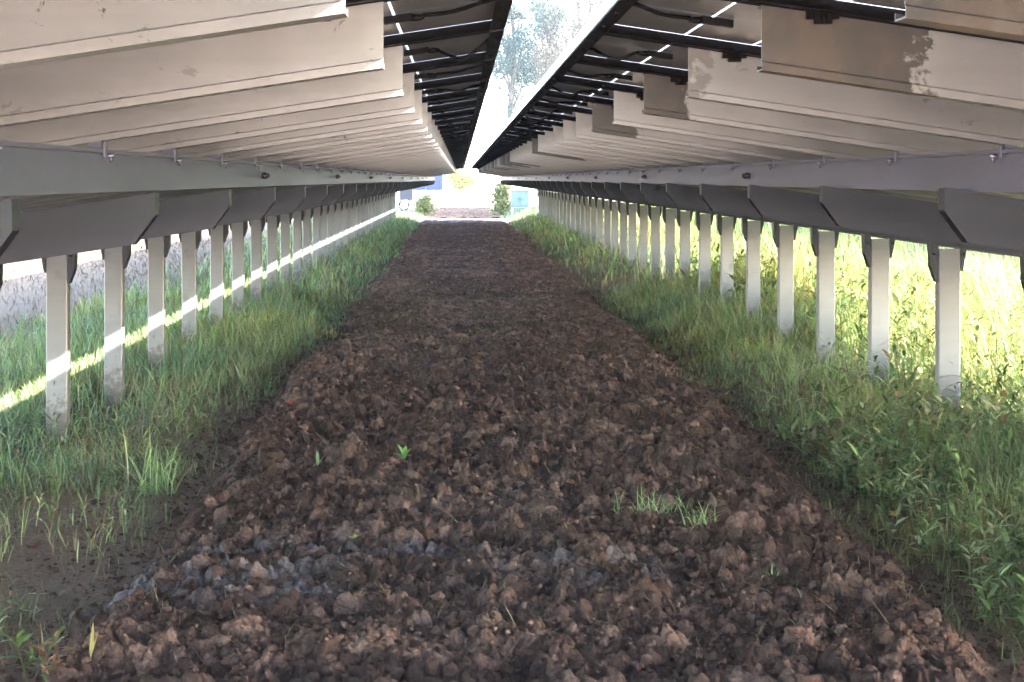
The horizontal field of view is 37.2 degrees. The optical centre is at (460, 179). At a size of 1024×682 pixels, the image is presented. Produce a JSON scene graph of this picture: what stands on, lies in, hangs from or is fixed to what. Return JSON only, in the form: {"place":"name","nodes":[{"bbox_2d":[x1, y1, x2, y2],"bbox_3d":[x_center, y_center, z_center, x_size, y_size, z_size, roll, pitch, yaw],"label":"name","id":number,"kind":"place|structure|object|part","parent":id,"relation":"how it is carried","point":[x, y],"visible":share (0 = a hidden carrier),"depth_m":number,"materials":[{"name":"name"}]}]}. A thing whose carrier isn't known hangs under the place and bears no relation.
{"place":"outdoors","nodes":[
{"label":"outdoors","id":0,"kind":"place"},
{"bbox_2d":[0,235,279,367],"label":"stubble","id":1,"kind":"object","parent":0,"point":[203,243],"visible":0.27,"depth_m":25.77,"materials":[{"name":"plant"}]},
{"bbox_2d":[4,271,1001,677],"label":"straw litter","id":2,"kind":"object","parent":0,"point":[518,487],"visible":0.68,"depth_m":6.67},
{"bbox_2d":[0,186,1023,681],"bbox_3d":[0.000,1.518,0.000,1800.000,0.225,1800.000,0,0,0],"label":"ground","id":3,"kind":"structure","parent":0,"point":[18,566],"depth_m":7.59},
{"bbox_2d":[26,541,46,548],"bbox_3d":[-1.813,1.565,6.498,0.091,0.021,0.061,0,0,0],"label":"dry leaf","id":4,"kind":"object","parent":3,"relation":"on","point":[36,545],"visible":1,"depth_m":6.50,"materials":[{"name":"plant"}]},
{"bbox_2d":[40,380,67,450],"bbox_3d":[-2.337,1.371,8.814,0.204,0.417,0.179,0,0,-44],"label":"weed","id":5,"kind":"object","parent":3,"relation":"on","point":[51,429],"visible":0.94,"depth_m":8.81,"materials":[{"name":"green plant"}]},
{"bbox_2d":[95,363,169,396],"bbox_3d":[-2.380,1.471,11.168,0.690,0.345,0.588,0,0,23],"label":"straw clump","id":6,"kind":"object","parent":3,"relation":"on","point":[130,388],"visible":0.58,"depth_m":11.21,"materials":[{"name":"green plant"}]},
{"bbox_2d":[107,419,197,498],"bbox_3d":[-1.552,1.556,7.707,0.576,0.634,0.634,0,0,-28],"label":"grass tuft","id":7,"kind":"object","parent":3,"relation":"on","point":[155,485],"visible":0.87,"depth_m":7.71,"materials":[{"name":"green plant"}]},
{"bbox_2d":[211,352,286,377],"bbox_3d":[-1.802,1.589,12.309,0.785,0.409,0.694,0,0,-18],"label":"straw clump","id":8,"kind":"object","parent":3,"relation":"on","point":[251,369],"visible":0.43,"depth_m":12.28,"materials":[{"name":"green plant"}]},
{"bbox_2d":[0,0,512,441],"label":"solar table","id":9,"kind":"object","parent":3,"relation":"on","point":[125,125],"visible":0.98,"depth_m":4.70,"materials":[{"name":"metal"}]},
{"bbox_2d":[398,189,412,211],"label":"inverter","id":10,"kind":"object","parent":3,"relation":"on","point":[406,195],"visible":0.72,"depth_m":63.28,"materials":[{"name":"paint"}]},
{"bbox_2d":[399,175,442,204],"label":"solar table","id":11,"kind":"object","parent":3,"relation":"on","point":[436,186],"visible":0.21,"depth_m":92.34,"materials":[{"name":"white paint"}]},
{"bbox_2d":[411,190,440,215],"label":"bush","id":12,"kind":"object","parent":3,"relation":"on","point":[423,204],"visible":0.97,"depth_m":64.57,"materials":[{"name":"green plant"}]},
{"bbox_2d":[396,90,507,202],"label":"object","id":13,"kind":"structure","parent":3,"relation":"on","point":[492,120],"depth_m":101.00,"materials":[{"name":"tile"}]},
{"bbox_2d":[443,170,457,184],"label":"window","id":14,"kind":"structure","parent":13,"relation":"in","point":[445,182],"depth_m":100.93,"materials":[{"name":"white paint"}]},
{"bbox_2d":[444,163,485,205],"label":"bush","id":15,"kind":"object","parent":3,"relation":"on","point":[464,181],"visible":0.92,"depth_m":89.61,"materials":[{"name":"yellow plant"}]},
{"bbox_2d":[485,176,511,216],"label":"bush","id":16,"kind":"object","parent":3,"relation":"on","point":[501,197],"visible":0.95,"depth_m":64.98,"materials":[{"name":"green plant"}]},
{"bbox_2d":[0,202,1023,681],"bbox_3d":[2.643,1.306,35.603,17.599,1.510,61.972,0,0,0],"label":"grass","id":17,"kind":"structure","parent":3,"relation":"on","point":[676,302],"depth_m":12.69,"materials":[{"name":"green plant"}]},
{"bbox_2d":[0,238,1023,641],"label":"leafy weeds","id":18,"kind":"object","parent":3,"relation":"on","point":[876,474],"visible":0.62,"depth_m":8.35,"materials":[{"name":"green plant"}]},
{"bbox_2d":[510,190,529,214],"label":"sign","id":19,"kind":"object","parent":3,"relation":"on","point":[519,198],"visible":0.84,"depth_m":62.39,"materials":[{"name":"metal"}]},
{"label":"door","id":20,"kind":"part","parent":19,"relation":"part of","materials":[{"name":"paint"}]},
{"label":"door","id":21,"kind":"part","parent":19,"relation":"part of","materials":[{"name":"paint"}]},
{"bbox_2d":[487,0,558,198],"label":"pine tree","id":22,"kind":"object","parent":3,"relation":"on","point":[514,44],"visible":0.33,"depth_m":111.62,"materials":[{"name":"green plant"}]},
{"bbox_2d":[508,0,573,196],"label":"pine tree","id":23,"kind":"object","parent":3,"relation":"on","point":[536,4],"visible":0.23,"depth_m":123.25,"materials":[{"name":"green plant"}]},
{"bbox_2d":[518,0,603,100],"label":"autumn tree","id":24,"kind":"object","parent":3,"relation":"on","point":[578,26],"visible":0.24,"depth_m":109.16,"materials":[{"name":"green plant"}]},
{"bbox_2d":[547,0,599,61],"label":"autumn tree","id":25,"kind":"object","parent":3,"relation":"on","point":[575,18],"visible":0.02,"depth_m":119.65,"materials":[{"name":"green plant"}]},
{"bbox_2d":[614,484,694,523],"bbox_3d":[0.891,1.485,6.723,0.492,0.275,0.398,0,0,0],"label":"grass tuft","id":26,"kind":"object","parent":3,"relation":"on","point":[654,508],"visible":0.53,"depth_m":6.75,"materials":[{"name":"green plant"}]},
{"bbox_2d":[471,0,1023,422],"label":"solar table","id":27,"kind":"object","parent":3,"relation":"on","point":[889,122],"visible":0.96,"depth_m":5.10,"materials":[{"name":"metal"}]},
{"bbox_2d":[0,207,1023,681],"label":"tilled soil","id":28,"kind":"structure","parent":0,"point":[466,247],"depth_m":6.41,"materials":[{"name":"brown soil"}]},
{"bbox_2d":[0,623,76,681],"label":"weed","id":29,"kind":"object","parent":28,"relation":"on","point":[20,640],"visible":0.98,"depth_m":4.64,"materials":[{"name":"green plant"}]},
{"bbox_2d":[89,624,97,657],"bbox_3d":[-1.138,1.429,4.703,0.028,0.130,0.042,0,0,0],"label":"leaf blade","id":30,"kind":"object","parent":28,"relation":"on","point":[92,645],"visible":1,"depth_m":4.70,"materials":[{"name":"yellow plant"}]},
{"bbox_2d":[316,450,323,464],"bbox_3d":[-0.735,1.460,7.949,0.064,0.083,0.020,0,0,31],"label":"sprout","id":31,"kind":"object","parent":28,"relation":"on","point":[317,458],"visible":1,"depth_m":7.96,"materials":[{"name":"green plant"}]},
{"bbox_2d":[354,591,367,595],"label":"fallen leaf","id":32,"kind":"object","parent":28,"relation":"on","point":[359,593],"visible":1,"depth_m":5.42,"materials":[{"name":"plant"}]},
{"bbox_2d":[394,444,410,458],"bbox_3d":[-0.309,1.428,7.976,0.101,0.080,0.111,0,0,0],"label":"seedling","id":33,"kind":"object","parent":28,"relation":"on","point":[403,453],"visible":1,"depth_m":7.97,"materials":[{"name":"green plant"}]},
{"bbox_2d":[676,499,716,529],"bbox_3d":[1.009,1.447,6.406,0.227,0.180,0.173,0,0,-11],"label":"grass tuft","id":34,"kind":"object","parent":28,"relation":"on","point":[704,520],"visible":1,"depth_m":6.41,"materials":[{"name":"green plant"}]},
{"bbox_2d":[759,562,781,578],"bbox_3d":[1.174,1.486,5.806,0.103,0.063,0.065,0,0,-18],"label":"sprout","id":35,"kind":"object","parent":28,"relation":"on","point":[771,570],"visible":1,"depth_m":5.81,"materials":[{"name":"green plant"}]},
{"bbox_2d":[488,0,604,110],"label":"sky","id":36,"kind":"structure","parent":0,"point":[568,6],"materials":[{"name":"white"}]}
]}

